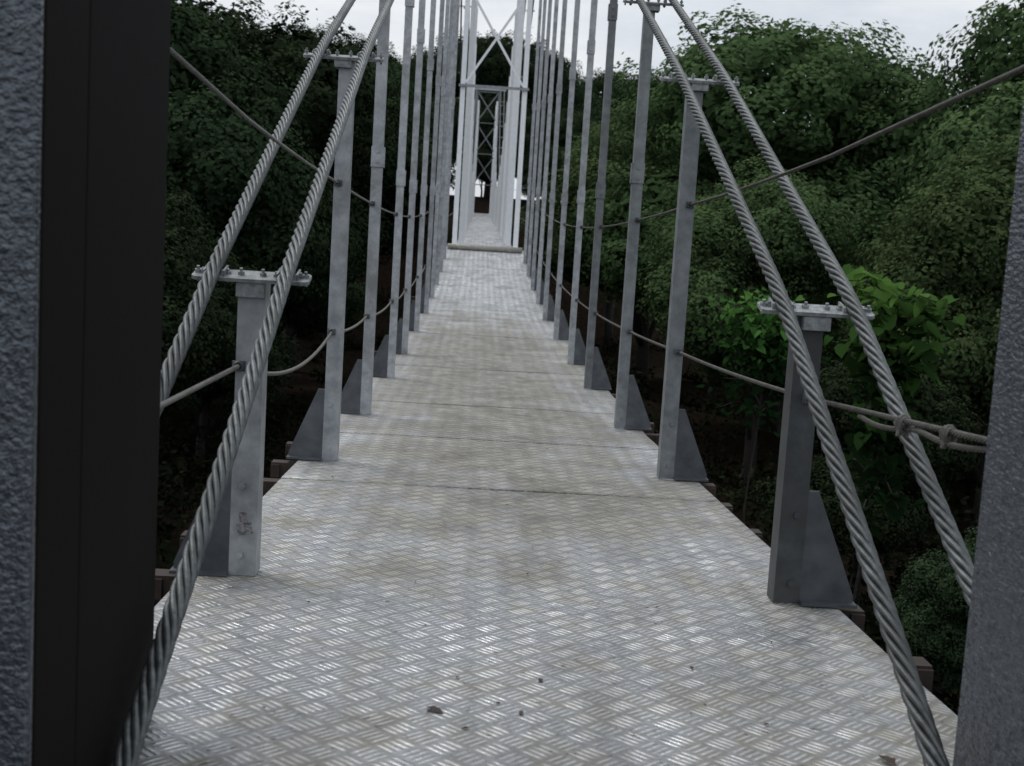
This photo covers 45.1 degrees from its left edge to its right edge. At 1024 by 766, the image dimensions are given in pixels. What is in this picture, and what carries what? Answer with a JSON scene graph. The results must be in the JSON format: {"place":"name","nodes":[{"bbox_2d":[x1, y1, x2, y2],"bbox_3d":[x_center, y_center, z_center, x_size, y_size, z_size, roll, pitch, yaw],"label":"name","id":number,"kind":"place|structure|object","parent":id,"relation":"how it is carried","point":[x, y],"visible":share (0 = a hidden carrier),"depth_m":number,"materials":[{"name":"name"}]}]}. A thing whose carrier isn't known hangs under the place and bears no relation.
{"place":"outdoors","nodes":[
{"label":"outdoors","id":0,"kind":"place"},
{"bbox_2d":[154,195,980,708],"bbox_3d":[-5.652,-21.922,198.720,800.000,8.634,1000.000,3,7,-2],"label":"ground","id":1,"kind":"structure","parent":0,"point":[382,325],"depth_m":44.30,"materials":[{"name":"brown soil"}]},
{"bbox_2d":[160,184,236,417],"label":"tree","id":2,"kind":"object","parent":1,"relation":"on","point":[180,258],"visible":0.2,"depth_m":19.07,"materials":[{"name":"green plant"}]},
{"bbox_2d":[169,237,298,469],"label":"tree","id":3,"kind":"object","parent":1,"relation":"on","point":[224,386],"visible":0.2,"depth_m":24.18,"materials":[{"name":"green plant"}]},
{"bbox_2d":[166,0,332,313],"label":"tree","id":4,"kind":"object","parent":1,"relation":"on","point":[216,145],"visible":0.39,"depth_m":26.19,"materials":[{"name":"green plant"}]},
{"bbox_2d":[170,0,396,411],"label":"tree","id":5,"kind":"object","parent":1,"relation":"on","point":[291,49],"visible":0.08,"depth_m":34.94,"materials":[{"name":"green plant"}]},
{"bbox_2d":[230,179,379,401],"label":"tree","id":6,"kind":"object","parent":1,"relation":"on","point":[316,319],"visible":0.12,"depth_m":36.26,"materials":[{"name":"green plant"}]},
{"bbox_2d":[285,23,351,59],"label":"tree","id":7,"kind":"object","parent":1,"relation":"on","point":[318,39],"visible":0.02,"depth_m":74.78,"materials":[{"name":"green plant"}]},
{"bbox_2d":[268,36,422,371],"bbox_3d":[-8.076,-6.434,46.150,8.682,12.981,9.830,9,9,41],"label":"tree","id":8,"kind":"object","parent":1,"relation":"on","point":[360,181],"visible":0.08,"depth_m":44.92,"materials":[{"name":"green plant"}]},
{"bbox_2d":[336,33,402,69],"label":"tree","id":9,"kind":"object","parent":1,"relation":"on","point":[360,45],"visible":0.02,"depth_m":96.34,"materials":[{"name":"green plant"}]},
{"bbox_2d":[288,43,461,338],"bbox_3d":[-8.362,-8.345,56.277,11.291,13.708,10.578,2,7,-15],"label":"tree","id":10,"kind":"object","parent":1,"relation":"on","point":[390,193],"visible":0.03,"depth_m":54.81,"materials":[{"name":"green plant"}]},
{"bbox_2d":[372,62,443,177],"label":"tree","id":11,"kind":"object","parent":1,"relation":"on","point":[411,106],"visible":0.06,"depth_m":65.08,"materials":[{"name":"green plant"}]},
{"bbox_2d":[375,44,456,101],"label":"tree","id":12,"kind":"object","parent":1,"relation":"on","point":[412,64],"visible":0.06,"depth_m":89.85,"materials":[{"name":"green plant"}]},
{"bbox_2d":[387,66,455,156],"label":"tree","id":13,"kind":"object","parent":1,"relation":"on","point":[411,79],"visible":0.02,"depth_m":79.31,"materials":[{"name":"green plant"}]},
{"bbox_2d":[452,94,501,195],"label":"tree","id":14,"kind":"object","parent":1,"relation":"on","point":[485,128],"visible":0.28,"depth_m":84.33,"materials":[{"name":"green plant"}]},
{"bbox_2d":[472,146,498,197],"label":"tree","id":15,"kind":"object","parent":1,"relation":"on","point":[484,159],"visible":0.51,"depth_m":82.84,"materials":[{"name":"green plant"}]},
{"bbox_2d":[423,26,568,196],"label":"tree","id":16,"kind":"object","parent":1,"relation":"on","point":[493,68],"visible":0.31,"depth_m":87.04,"materials":[{"name":"green plant"}]},
{"bbox_2d":[478,99,543,176],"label":"tree","id":17,"kind":"object","parent":1,"relation":"on","point":[527,137],"visible":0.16,"depth_m":84.61,"materials":[{"name":"green plant"}]},
{"bbox_2d":[0,0,1023,765],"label":"suspension footbridge","id":18,"kind":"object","parent":1,"relation":"on","point":[376,594],"visible":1,"depth_m":2.97,"materials":[{"name":"metal"}]},
{"bbox_2d":[427,706,443,713],"bbox_3d":[-0.156,0.659,2.494,0.050,0.006,0.021,9,9,39],"label":"fallen leaf","id":19,"kind":"object","parent":18,"relation":"on","point":[435,708],"visible":1,"depth_m":2.49,"materials":[{"name":"brown plant"}]},
{"bbox_2d":[878,755,895,765],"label":"fallen leaf","id":20,"kind":"object","parent":18,"relation":"on","point":[891,760],"visible":1,"depth_m":2.36,"materials":[{"name":"brown plant"}]},
{"bbox_2d":[515,152,533,201],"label":"tree","id":21,"kind":"object","parent":1,"relation":"on","point":[525,161],"visible":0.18,"depth_m":82.51,"materials":[{"name":"green plant"}]},
{"bbox_2d":[516,145,574,197],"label":"tree","id":22,"kind":"object","parent":1,"relation":"on","point":[525,177],"visible":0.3,"depth_m":76.95,"materials":[{"name":"green plant"}]},
{"bbox_2d":[526,107,601,166],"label":"tree","id":23,"kind":"object","parent":1,"relation":"on","point":[577,122],"visible":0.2,"depth_m":79.73,"materials":[{"name":"green plant"}]},
{"bbox_2d":[154,287,981,715],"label":"undergrowth","id":24,"kind":"object","parent":1,"relation":"on","point":[180,459],"visible":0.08,"depth_m":25.75,"materials":[{"name":"green plant"}]},
{"bbox_2d":[528,51,619,200],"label":"tree","id":25,"kind":"object","parent":1,"relation":"on","point":[596,101],"visible":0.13,"depth_m":91.13,"materials":[{"name":"green plant"}]},
{"bbox_2d":[522,117,630,344],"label":"tree","id":26,"kind":"object","parent":1,"relation":"on","point":[608,315],"visible":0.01,"depth_m":62.11,"materials":[{"name":"green plant"}]},
{"bbox_2d":[511,89,661,387],"bbox_3d":[5.051,-5.267,46.987,10.587,11.685,9.918,3,7,-4],"label":"tree","id":27,"kind":"object","parent":1,"relation":"on","point":[640,327],"visible":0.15,"depth_m":44.94,"materials":[{"name":"green plant"}]},
{"bbox_2d":[578,67,659,120],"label":"tree","id":28,"kind":"object","parent":1,"relation":"on","point":[597,83],"visible":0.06,"depth_m":97.94,"materials":[{"name":"green plant"}]},
{"bbox_2d":[635,154,871,495],"bbox_3d":[5.537,-1.097,27.289,5.939,7.843,5.245,4,7,3],"label":"tree","id":29,"kind":"object","parent":1,"relation":"on","point":[724,262],"visible":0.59,"depth_m":25.82,"materials":[{"name":"green plant"}]},
{"bbox_2d":[565,3,956,432],"bbox_3d":[7.387,-4.382,35.173,11.613,12.361,12.668,7,8,28],"label":"tree","id":30,"kind":"object","parent":1,"relation":"on","point":[823,84],"visible":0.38,"depth_m":31.54,"materials":[{"name":"green plant"}]},
{"bbox_2d":[696,287,832,524],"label":"sapling","id":31,"kind":"object","parent":1,"relation":"on","point":[769,352],"visible":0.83,"depth_m":14.66,"materials":[{"name":"green plant"}]},
{"bbox_2d":[749,352,988,605],"bbox_3d":[5.402,1.650,18.935,3.526,4.656,3.114,3,7,-3],"label":"tree","id":32,"kind":"object","parent":1,"relation":"on","point":[934,405],"visible":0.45,"depth_m":18.07,"materials":[{"name":"green plant"}]},
{"bbox_2d":[821,263,964,602],"bbox_3d":[2.242,2.045,7.949,0.861,5.578,0.849,3,7,-2],"label":"sapling","id":33,"kind":"object","parent":1,"relation":"on","point":[911,310],"visible":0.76,"depth_m":7.59,"materials":[{"name":"green plant"}]},
{"bbox_2d":[826,130,1019,537],"bbox_3d":[9.523,-0.699,24.217,6.561,8.502,7.003,4,7,4],"label":"tree","id":34,"kind":"object","parent":1,"relation":"on","point":[945,243],"visible":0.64,"depth_m":22.72,"materials":[{"name":"green plant"}]},
{"bbox_2d":[822,0,1023,320],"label":"tree","id":35,"kind":"object","parent":1,"relation":"on","point":[987,114],"visible":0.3,"depth_m":29.26,"materials":[{"name":"green plant"}]},
{"bbox_2d":[876,525,977,692],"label":"tree","id":36,"kind":"object","parent":1,"relation":"on","point":[934,606],"visible":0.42,"depth_m":12.88,"materials":[{"name":"green plant"}]},
{"bbox_2d":[175,0,1023,199],"label":"sky","id":37,"kind":"structure","parent":0,"point":[920,22],"materials":[{"name":"white"}]}
]}

